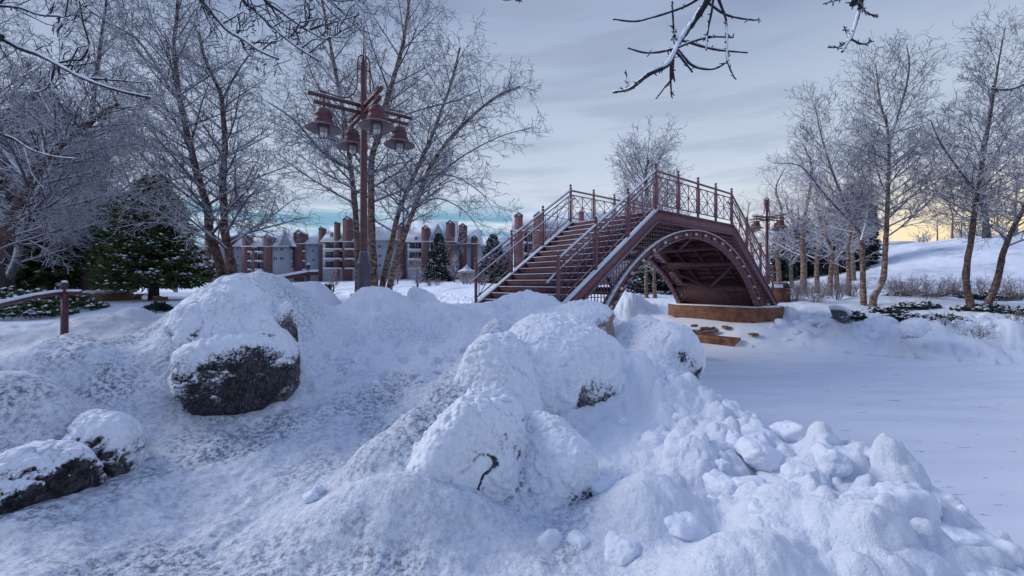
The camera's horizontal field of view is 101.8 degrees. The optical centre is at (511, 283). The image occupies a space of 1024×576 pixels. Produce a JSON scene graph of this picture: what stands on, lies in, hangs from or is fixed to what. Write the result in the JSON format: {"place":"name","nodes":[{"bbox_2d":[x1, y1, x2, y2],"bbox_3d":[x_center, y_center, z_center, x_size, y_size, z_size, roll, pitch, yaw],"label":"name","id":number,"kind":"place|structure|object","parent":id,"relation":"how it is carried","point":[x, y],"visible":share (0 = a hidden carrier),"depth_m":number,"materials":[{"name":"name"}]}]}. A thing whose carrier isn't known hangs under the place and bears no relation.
{"place":"outdoors","nodes":[
{"label":"outdoors","id":0,"kind":"place"},
{"bbox_2d":[0,233,1023,575],"bbox_3d":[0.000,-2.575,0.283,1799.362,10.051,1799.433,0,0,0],"label":"snowy ground","id":1,"kind":"structure","parent":0,"point":[198,495],"depth_m":2.96,"materials":[{"name":"snow"}]},
{"bbox_2d":[0,287,73,303],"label":"juniper","id":2,"kind":"object","parent":1,"relation":"on","point":[20,293],"visible":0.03,"depth_m":12.46,"materials":[{"name":"green plant"}]},
{"bbox_2d":[0,295,79,319],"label":"juniper","id":3,"kind":"object","parent":1,"relation":"on","point":[29,311],"visible":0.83,"depth_m":11.07,"materials":[{"name":"green plant"}]},
{"bbox_2d":[0,280,81,334],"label":"handrail","id":4,"kind":"object","parent":1,"relation":"on","point":[64,293],"visible":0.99,"depth_m":6.07,"materials":[{"name":"paint"}]},
{"bbox_2d":[0,439,106,514],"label":"boulder","id":5,"kind":"object","parent":1,"relation":"on","point":[34,472],"visible":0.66,"depth_m":2.52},
{"bbox_2d":[4,293,109,311],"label":"juniper","id":6,"kind":"object","parent":1,"relation":"on","point":[83,301],"visible":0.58,"depth_m":12.06,"materials":[{"name":"green plant"}]},
{"bbox_2d":[0,0,126,291],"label":"maple tree","id":7,"kind":"object","parent":1,"relation":"on","point":[7,278],"visible":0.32,"depth_m":14.12,"materials":[{"name":"grey plant"}]},
{"bbox_2d":[0,90,147,295],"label":"pine tree","id":8,"kind":"object","parent":1,"relation":"on","point":[30,275],"visible":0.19,"depth_m":16.68,"materials":[{"name":"green plant"}]},
{"bbox_2d":[0,0,160,290],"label":"maple tree","id":9,"kind":"object","parent":1,"relation":"on","point":[84,285],"visible":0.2,"depth_m":16.89,"materials":[{"name":"brown plant"}]},
{"bbox_2d":[0,23,191,270],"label":"birch tree","id":10,"kind":"object","parent":1,"relation":"on","point":[16,218],"visible":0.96,"depth_m":7.30,"materials":[{"name":"grey plant"}]},
{"bbox_2d":[76,290,133,300],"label":"boulder","id":11,"kind":"object","parent":1,"relation":"on","point":[112,295],"visible":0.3,"depth_m":14.06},
{"bbox_2d":[62,409,150,476],"bbox_3d":[-2.971,1.223,3.054,0.542,0.603,0.494,0,0,0],"label":"boulder","id":12,"kind":"object","parent":1,"relation":"on","point":[116,441],"visible":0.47,"depth_m":2.90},
{"bbox_2d":[79,173,215,300],"bbox_3d":[-12.411,-1.573,14.446,3.778,4.548,3.577,0,0,-30],"label":"spruce tree","id":13,"kind":"object","parent":1,"relation":"on","point":[154,262],"visible":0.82,"depth_m":13.78,"materials":[{"name":"green plant"}]},
{"bbox_2d":[140,301,173,311],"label":"juniper","id":14,"kind":"object","parent":1,"relation":"on","point":[155,306],"visible":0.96,"depth_m":11.91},
{"bbox_2d":[31,0,321,278],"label":"birch tree","id":15,"kind":"object","parent":1,"relation":"on","point":[216,254],"visible":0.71,"depth_m":9.29,"materials":[{"name":"brown plant"}]},
{"bbox_2d":[197,233,241,281],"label":"apartment block","id":16,"kind":"structure","parent":1,"relation":"on","point":[237,249],"depth_m":152.00,"materials":[{"name":"grey"}]},
{"bbox_2d":[126,0,315,274],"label":"birch tree","id":17,"kind":"object","parent":1,"relation":"on","point":[225,238],"visible":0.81,"depth_m":9.46,"materials":[{"name":"white plant"}]},
{"bbox_2d":[167,331,294,415],"bbox_3d":[-2.687,0.907,4.065,1.041,0.955,0.957,0,0,-23],"label":"boulder","id":18,"kind":"object","parent":1,"relation":"on","point":[225,373],"visible":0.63,"depth_m":3.71,"materials":[{"name":"stone"}]},
{"bbox_2d":[163,275,304,402],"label":"snow","id":19,"kind":"structure","parent":1,"relation":"on","point":[233,304],"depth_m":3.93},
{"bbox_2d":[0,0,522,192],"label":"overhanging tree","id":20,"kind":"object","parent":1,"relation":"on","point":[251,6],"visible":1,"depth_m":3.46,"materials":[{"name":"brown plant"}]},
{"bbox_2d":[241,229,296,281],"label":"apartment block","id":21,"kind":"structure","parent":1,"relation":"on","point":[263,256],"depth_m":145.91,"materials":[{"name":"grey"}]},
{"bbox_2d":[272,301,300,400],"bbox_3d":[-2.356,1.046,4.258,0.336,1.726,0.497,0,0,0],"label":"boulder","id":22,"kind":"object","parent":1,"relation":"on","point":[285,313],"visible":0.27,"depth_m":4.22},
{"bbox_2d":[280,263,317,281],"bbox_3d":[-4.512,0.131,8.222,0.385,1.139,2.067,0,0,4],"label":"handrail","id":23,"kind":"object","parent":1,"relation":"on","point":[307,273],"visible":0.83,"depth_m":8.99,"materials":[{"name":"paint"}]},
{"bbox_2d":[291,226,326,281],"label":"apartment block","id":24,"kind":"structure","parent":1,"relation":"on","point":[308,249],"depth_m":148.30,"materials":[{"name":"grey"}]},
{"bbox_2d":[302,490,318,503],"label":"snow chunk","id":25,"kind":"object","parent":1,"relation":"on","point":[309,496],"visible":0.86,"depth_m":2.61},
{"bbox_2d":[226,0,417,292],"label":"birch tree","id":26,"kind":"object","parent":1,"relation":"on","point":[334,160],"visible":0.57,"depth_m":10.88,"materials":[{"name":"white plant"}]},
{"bbox_2d":[320,215,359,281],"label":"apartment block","id":27,"kind":"structure","parent":1,"relation":"on","point":[337,239],"depth_m":143.30,"materials":[{"name":"grey"}]},
{"bbox_2d":[304,26,414,289],"bbox_3d":[-2.495,-1.840,7.000,1.440,4.980,1.440,0,0,8],"label":"street lamp","id":28,"kind":"object","parent":1,"relation":"on","point":[370,111],"visible":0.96,"depth_m":6.94,"materials":[{"name":"brown metal"}]},
{"bbox_2d":[367,222,406,279],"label":"apartment block","id":29,"kind":"structure","parent":1,"relation":"on","point":[382,241],"depth_m":146.00,"materials":[{"name":"grey"}]},
{"bbox_2d":[276,0,500,285],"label":"birch tree","id":30,"kind":"object","parent":1,"relation":"on","point":[388,98],"visible":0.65,"depth_m":10.74,"materials":[{"name":"white plant"}]},
{"bbox_2d":[407,286,438,302],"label":"boulder","id":31,"kind":"object","parent":1,"relation":"on","point":[417,294],"visible":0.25,"depth_m":7.88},
{"bbox_2d":[327,0,523,287],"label":"birch tree","id":32,"kind":"object","parent":1,"relation":"on","point":[388,256],"visible":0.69,"depth_m":10.78,"materials":[{"name":"white plant"}]},
{"bbox_2d":[419,261,438,282],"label":"evergreen bush","id":33,"kind":"object","parent":1,"relation":"on","point":[429,272],"visible":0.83,"depth_m":99.40,"materials":[{"name":"green plant"}]},
{"bbox_2d":[405,220,458,279],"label":"apartment block","id":34,"kind":"structure","parent":1,"relation":"on","point":[419,240],"depth_m":141.95,"materials":[{"name":"grey"}]},
{"bbox_2d":[425,232,453,281],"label":"spruce tree","id":35,"kind":"object","parent":1,"relation":"on","point":[438,257],"visible":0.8,"depth_m":104.06,"materials":[{"name":"green plant"}]},
{"bbox_2d":[356,56,551,289],"bbox_3d":[-1.465,-2.334,10.022,4.935,6.178,3.104,0,0,22],"label":"birch tree","id":36,"kind":"object","parent":1,"relation":"on","point":[410,215],"visible":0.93,"depth_m":10.03,"materials":[{"name":"white plant"}]},
{"bbox_2d":[406,387,530,501],"bbox_3d":[-0.310,1.634,2.918,1.128,1.767,0.783,0,0,-25],"label":"boulder","id":37,"kind":"object","parent":1,"relation":"on","point":[476,438],"visible":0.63,"depth_m":2.62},
{"bbox_2d":[455,223,483,278],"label":"apartment block","id":38,"kind":"structure","parent":1,"relation":"on","point":[472,245],"depth_m":147.30,"materials":[{"name":"grey"}]},
{"bbox_2d":[477,234,507,283],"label":"spruce tree","id":39,"kind":"object","parent":1,"relation":"on","point":[488,250],"visible":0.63,"depth_m":84.01,"materials":[{"name":"green plant"}]},
{"bbox_2d":[481,236,513,274],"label":"apartment block","id":40,"kind":"structure","parent":1,"relation":"on","point":[499,239],"depth_m":161.85,"materials":[{"name":"red brick"}]},
{"bbox_2d":[454,331,543,414],"bbox_3d":[-0.187,1.369,3.999,0.983,1.770,0.900,0,0,0],"label":"boulder","id":41,"kind":"object","parent":1,"relation":"on","point":[501,360],"visible":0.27,"depth_m":3.81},
{"bbox_2d":[537,528,561,551],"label":"snow chunk","id":42,"kind":"object","parent":1,"relation":"on","point":[549,539],"visible":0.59,"depth_m":2.30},
{"bbox_2d":[524,410,600,509],"bbox_3d":[0.226,1.530,2.950,0.768,1.156,0.715,0,0,0],"label":"boulder","id":43,"kind":"object","parent":1,"relation":"on","point":[561,464],"visible":0.47,"depth_m":2.71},
{"bbox_2d":[509,312,623,412],"bbox_3d":[0.511,1.266,4.716,1.622,1.863,1.572,0,0,0],"label":"boulder","id":44,"kind":"object","parent":1,"relation":"on","point":[576,361],"visible":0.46,"depth_m":4.11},
{"bbox_2d":[512,210,637,284],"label":"apartment block","id":45,"kind":"structure","parent":1,"relation":"on","point":[524,218],"depth_m":100.00,"materials":[{"name":"grey"}]},
{"bbox_2d":[567,530,589,548],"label":"snow chunk","id":46,"kind":"object","parent":1,"relation":"on","point":[579,539],"visible":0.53,"depth_m":2.27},
{"bbox_2d":[552,299,614,336],"bbox_3d":[0.942,1.008,6.038,1.121,1.533,1.149,0,0,0],"label":"boulder","id":47,"kind":"object","parent":1,"relation":"on","point":[600,315],"visible":0.2,"depth_m":5.77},
{"bbox_2d":[192,215,1009,265],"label":"distant woods","id":48,"kind":"object","parent":1,"relation":"on","point":[924,239],"visible":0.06,"depth_m":83.60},
{"bbox_2d":[590,476,615,495],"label":"snow chunk","id":49,"kind":"object","parent":1,"relation":"on","point":[602,484],"visible":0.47,"depth_m":2.67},
{"bbox_2d":[604,530,640,566],"bbox_3d":[0.578,1.425,2.196,0.198,0.153,0.179,0,0,23],"label":"snow chunk","id":50,"kind":"object","parent":1,"relation":"on","point":[624,550],"visible":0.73,"depth_m":2.16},
{"bbox_2d":[469,163,783,322],"bbox_3d":[4.698,0.276,13.717,13.048,6.962,4.160,0,0,-39],"label":"footbridge","id":51,"kind":"object","parent":1,"relation":"on","point":[575,261],"visible":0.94,"depth_m":12.44,"materials":[{"name":"red paint"}]},
{"bbox_2d":[620,349,639,369],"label":"snow chunk","id":52,"kind":"object","parent":1,"relation":"on","point":[626,359],"visible":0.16,"depth_m":4.28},
{"bbox_2d":[625,180,666,297],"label":"bare tree","id":53,"kind":"object","parent":1,"relation":"on","point":[646,291],"visible":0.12,"depth_m":22.90,"materials":[{"name":"plant"}]},
{"bbox_2d":[615,257,681,294],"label":"spruce tree","id":54,"kind":"object","parent":1,"relation":"on","point":[636,286],"visible":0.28,"depth_m":26.00,"materials":[{"name":"green plant"}]},
{"bbox_2d":[631,188,666,297],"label":"bare tree","id":55,"kind":"object","parent":1,"relation":"on","point":[654,283],"visible":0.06,"depth_m":22.46,"materials":[{"name":"plant"}]},
{"bbox_2d":[641,430,664,448],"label":"snow chunk","id":56,"kind":"object","parent":1,"relation":"on","point":[653,439],"visible":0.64,"depth_m":3.45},
{"bbox_2d":[605,111,706,271],"bbox_3d":[13.461,-7.609,39.308,10.941,17.015,10.696,0,0,0],"label":"oak tree","id":57,"kind":"object","parent":1,"relation":"on","point":[644,167],"visible":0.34,"depth_m":39.43,"materials":[{"name":"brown plant"}]},
{"bbox_2d":[623,317,705,379],"bbox_3d":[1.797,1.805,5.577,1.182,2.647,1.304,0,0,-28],"label":"boulder","id":58,"kind":"object","parent":1,"relation":"on","point":[674,345],"visible":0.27,"depth_m":5.15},
{"bbox_2d":[663,425,709,461],"bbox_3d":[1.347,1.334,3.217,0.286,0.382,0.366,0,0,41],"label":"snow chunk","id":59,"kind":"object","parent":1,"relation":"on","point":[677,438],"visible":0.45,"depth_m":3.19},
{"bbox_2d":[664,511,710,541],"bbox_3d":[0.937,1.350,2.295,0.272,0.153,0.213,0,0,0],"label":"snow chunk","id":60,"kind":"object","parent":1,"relation":"on","point":[687,526],"visible":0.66,"depth_m":2.24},
{"bbox_2d":[695,333,740,346],"bbox_3d":[4.955,2.000,14.406,3.980,0.400,4.700,0,0,-39],"label":"stone ledge","id":61,"kind":"object","parent":1,"relation":"on","point":[719,340],"visible":0.11,"depth_m":14.20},
{"bbox_2d":[702,472,737,497],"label":"snow chunk","id":62,"kind":"object","parent":1,"relation":"on","point":[717,484],"visible":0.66,"depth_m":2.71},
{"bbox_2d":[714,458,729,474],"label":"snow chunk","id":63,"kind":"object","parent":1,"relation":"on","point":[722,465],"visible":0.62,"depth_m":2.95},
{"bbox_2d":[726,430,741,445],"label":"snow chunk","id":64,"kind":"object","parent":1,"relation":"on","point":[732,437],"visible":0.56,"depth_m":3.27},
{"bbox_2d":[731,475,765,486],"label":"snow chunk","id":65,"kind":"object","parent":1,"relation":"on","point":[741,480],"visible":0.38,"depth_m":2.66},
{"bbox_2d":[734,436,783,471],"bbox_3d":[1.850,1.279,3.136,0.296,0.207,0.323,0,0,0],"label":"snow chunk","id":66,"kind":"object","parent":1,"relation":"on","point":[757,454],"visible":0.97,"depth_m":3.03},
{"bbox_2d":[741,424,778,439],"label":"snow chunk","id":67,"kind":"object","parent":1,"relation":"on","point":[747,429],"visible":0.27,"depth_m":3.36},
{"bbox_2d":[748,494,777,514],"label":"snow chunk","id":68,"kind":"object","parent":1,"relation":"on","point":[755,507],"visible":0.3,"depth_m":2.26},
{"bbox_2d":[740,186,790,271],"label":"bare tree","id":69,"kind":"object","parent":1,"relation":"on","point":[769,227],"visible":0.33,"depth_m":44.12,"materials":[{"name":"plant"}]},
{"bbox_2d":[748,198,787,283],"bbox_3d":[11.276,-1.725,18.400,1.441,5.106,1.441,0,0,25],"label":"street lamp","id":70,"kind":"object","parent":1,"relation":"on","point":[779,225],"visible":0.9,"depth_m":18.34,"materials":[{"name":"brown metal"}]},
{"bbox_2d":[749,155,807,282],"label":"bare tree","id":71,"kind":"object","parent":1,"relation":"on","point":[778,265],"visible":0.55,"depth_m":32.92,"materials":[{"name":"plant"}]},
{"bbox_2d":[769,283,790,302],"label":"planter wall","id":72,"kind":"structure","parent":1,"relation":"on","point":[780,291],"depth_m":17.90,"materials":[{"name":"orange stone"}]},
{"bbox_2d":[769,227,799,281],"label":"columnar evergreen","id":73,"kind":"object","parent":1,"relation":"on","point":[784,262],"visible":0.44,"depth_m":49.36,"materials":[{"name":"green plant"}]},
{"bbox_2d":[749,187,824,287],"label":"bare tree","id":74,"kind":"object","parent":1,"relation":"on","point":[791,270],"visible":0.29,"depth_m":37.94,"materials":[{"name":"plant"}]},
{"bbox_2d":[769,420,806,443],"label":"snow chunk","id":75,"kind":"object","parent":1,"relation":"on","point":[789,431],"visible":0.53,"depth_m":3.33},
{"bbox_2d":[777,275,813,300],"bbox_3d":[12.223,0.222,17.933,1.359,1.131,1.329,0,0,-43],"label":"shrub","id":76,"kind":"object","parent":1,"relation":"on","point":[795,289],"visible":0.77,"depth_m":17.86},
{"bbox_2d":[780,460,820,482],"bbox_3d":[1.808,1.198,2.599,0.189,0.127,0.170,0,0,-20],"label":"snow chunk","id":77,"kind":"object","parent":1,"relation":"on","point":[790,469],"visible":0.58,"depth_m":2.58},
{"bbox_2d":[791,218,815,277],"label":"columnar evergreen","id":78,"kind":"object","parent":1,"relation":"on","point":[810,269],"visible":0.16,"depth_m":49.17,"materials":[{"name":"green plant"}]},
{"bbox_2d":[755,120,854,293],"bbox_3d":[16.681,-4.465,23.932,4.642,10.299,4.910,0,0,20],"label":"bare tree","id":79,"kind":"object","parent":1,"relation":"on","point":[803,261],"visible":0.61,"depth_m":23.90,"materials":[{"name":"plant"}]},
{"bbox_2d":[789,279,835,302],"bbox_3d":[12.320,0.333,17.000,1.229,1.233,1.640,0,0,-31],"label":"shrub","id":80,"kind":"object","parent":1,"relation":"on","point":[821,295],"visible":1,"depth_m":16.91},
{"bbox_2d":[763,156,869,290],"bbox_3d":[19.677,-3.890,27.283,4.682,9.119,5.692,0,0,-40],"label":"bare tree","id":81,"kind":"object","parent":1,"relation":"on","point":[816,268],"visible":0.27,"depth_m":26.99,"materials":[{"name":"plant"}]},
{"bbox_2d":[612,0,1023,98],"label":"overhanging tree","id":82,"kind":"object","parent":1,"relation":"on","point":[675,49],"visible":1,"depth_m":3.06,"materials":[{"name":"brown plant"}]},
{"bbox_2d":[812,208,840,275],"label":"columnar evergreen","id":83,"kind":"object","parent":1,"relation":"on","point":[822,269],"visible":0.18,"depth_m":47.65,"materials":[{"name":"green plant"}]},
{"bbox_2d":[811,442,852,477],"bbox_3d":[2.148,1.204,2.798,0.184,0.219,0.247,0,0,0],"label":"snow chunk","id":84,"kind":"object","parent":1,"relation":"on","point":[831,461],"visible":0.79,"depth_m":2.73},
{"bbox_2d":[814,275,853,299],"bbox_3d":[13.754,0.157,17.591,1.513,1.222,1.196,0,0,-25],"label":"shrub","id":85,"kind":"object","parent":1,"relation":"on","point":[839,291],"visible":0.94,"depth_m":17.52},
{"bbox_2d":[787,166,884,288],"bbox_3d":[26.212,-4.845,33.977,6.641,10.638,5.462,0,0,-14],"label":"bare tree","id":86,"kind":"object","parent":1,"relation":"on","point":[836,271],"visible":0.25,"depth_m":33.89,"materials":[{"name":"plant"}]},
{"bbox_2d":[798,167,875,295],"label":"bare tree","id":87,"kind":"object","parent":1,"relation":"on","point":[831,266],"visible":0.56,"depth_m":21.90,"materials":[{"name":"plant"}]},
{"bbox_2d":[758,74,917,305],"bbox_3d":[12.298,-3.538,15.805,4.591,9.142,6.542,0,0,43],"label":"birch tree","id":88,"kind":"object","parent":1,"relation":"on","point":[863,289],"visible":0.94,"depth_m":15.96,"materials":[{"name":"white plant"}]},
{"bbox_2d":[828,305,851,322],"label":"boulder","id":89,"kind":"object","parent":1,"relation":"on","point":[840,314],"visible":1,"depth_m":12.88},
{"bbox_2d":[809,173,889,295],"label":"bare tree","id":90,"kind":"object","parent":1,"relation":"on","point":[848,267],"visible":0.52,"depth_m":20.94,"materials":[{"name":"plant"}]},
{"bbox_2d":[838,182,870,272],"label":"columnar evergreen","id":91,"kind":"object","parent":1,"relation":"on","point":[857,257],"visible":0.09,"depth_m":45.39,"materials":[{"name":"green plant"}]},
{"bbox_2d":[831,171,883,280],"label":"bare tree","id":92,"kind":"object","parent":1,"relation":"on","point":[853,268],"visible":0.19,"depth_m":39.80,"materials":[{"name":"plant"}]},
{"bbox_2d":[843,485,878,499],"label":"snow chunk","id":93,"kind":"object","parent":1,"relation":"on","point":[869,492],"visible":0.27,"depth_m":2.41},
{"bbox_2d":[866,205,881,264],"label":"columnar evergreen","id":94,"kind":"object","parent":1,"relation":"on","point":[875,247],"visible":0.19,"depth_m":46.09,"materials":[{"name":"green plant"}]},
{"bbox_2d":[859,306,909,313],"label":"juniper","id":95,"kind":"object","parent":1,"relation":"on","point":[886,309],"visible":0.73,"depth_m":14.37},
{"bbox_2d":[809,26,995,307],"bbox_3d":[14.221,-4.305,15.312,4.719,10.797,5.001,0,0,-36],"label":"birch tree","id":96,"kind":"object","parent":1,"relation":"on","point":[887,149],"visible":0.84,"depth_m":15.39,"materials":[{"name":"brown plant"}]},
{"bbox_2d":[884,311,926,321],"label":"juniper","id":97,"kind":"object","parent":1,"relation":"on","point":[900,316],"visible":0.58,"depth_m":13.25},
{"bbox_2d":[874,481,942,523],"bbox_3d":[2.252,1.311,2.359,0.338,0.334,0.265,0,0,21],"label":"snow chunk","id":98,"kind":"object","parent":1,"relation":"on","point":[915,502],"visible":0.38,"depth_m":2.27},
{"bbox_2d":[887,275,931,296],"bbox_3d":[16.184,0.122,16.941,1.556,1.172,1.509,0,0,-37],"label":"shrub","id":99,"kind":"object","parent":1,"relation":"on","point":[902,293],"visible":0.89,"depth_m":16.94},
{"bbox_2d":[898,317,929,337],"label":"boulder","id":100,"kind":"object","parent":1,"relation":"on","point":[916,327],"visible":1,"depth_m":11.50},
{"bbox_2d":[892,301,942,310],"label":"juniper","id":101,"kind":"object","parent":1,"relation":"on","point":[909,305],"visible":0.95,"depth_m":14.77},
{"bbox_2d":[904,273,952,298],"bbox_3d":[16.040,0.181,15.940,1.385,1.143,1.807,0,0,27],"label":"shrub","id":102,"kind":"object","parent":1,"relation":"on","point":[940,291],"visible":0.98,"depth_m":15.98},
{"bbox_2d":[931,275,975,295],"bbox_3d":[18.552,0.112,17.420,1.447,1.120,1.274,0,0,-24],"label":"shrub","id":103,"kind":"object","parent":1,"relation":"on","point":[953,288],"visible":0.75,"depth_m":17.45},
{"bbox_2d":[896,0,1023,310],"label":"birch tree","id":104,"kind":"object","parent":1,"relation":"on","point":[983,170],"visible":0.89,"depth_m":14.00,"materials":[{"name":"white plant"}]},
{"bbox_2d":[937,522,989,546],"bbox_3d":[2.340,1.381,2.199,0.252,0.172,0.208,0,0,0],"label":"snow chunk","id":105,"kind":"object","parent":1,"relation":"on","point":[961,536],"visible":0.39,"depth_m":2.14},
{"bbox_2d":[915,64,1023,237],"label":"oak tree","id":106,"kind":"object","parent":1,"relation":"on","point":[984,231],"visible":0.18,"depth_m":47.72,"materials":[{"name":"grey plant"}]},
{"bbox_2d":[924,60,1023,306],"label":"birch tree","id":107,"kind":"object","parent":1,"relation":"on","point":[995,284],"visible":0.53,"depth_m":14.21,"materials":[{"name":"white plant"}]},
{"bbox_2d":[957,271,1001,293],"bbox_3d":[20.921,0.052,18.663,1.495,1.234,1.378,0,0,29],"label":"shrub","id":108,"kind":"object","parent":1,"relation":"on","point":[983,289],"visible":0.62,"depth_m":18.49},
{"bbox_2d":[949,302,1012,311],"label":"juniper","id":109,"kind":"object","parent":1,"relation":"on","point":[978,307],"visible":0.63,"depth_m":13.88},
{"bbox_2d":[967,528,1023,568],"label":"snow chunk","id":110,"kind":"object","parent":1,"relation":"on","point":[1013,552],"visible":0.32,"depth_m":2.12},
{"bbox_2d":[981,527,1013,542],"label":"snow chunk","id":111,"kind":"object","parent":1,"relation":"on","point":[999,533],"visible":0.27,"depth_m":2.21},
{"bbox_2d":[983,305,1023,315],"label":"juniper","id":112,"kind":"object","parent":1,"relation":"on","point":[1018,308],"visible":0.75,"depth_m":13.42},
{"bbox_2d":[987,273,1023,300],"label":"shrub","id":113,"kind":"object","parent":1,"relation":"on","point":[1008,290],"visible":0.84,"depth_m":15.96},
{"bbox_2d":[0,0,1023,269],"label":"sky","id":114,"kind":"structure","parent":0,"point":[581,55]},
{"bbox_2d":[137,290,1023,549],"bbox_3d":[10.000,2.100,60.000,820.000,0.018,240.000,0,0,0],"label":"frozen pond","id":115,"kind":"structure","parent":0,"point":[956,429],"depth_m":7.15,"materials":[{"name":"snow"}]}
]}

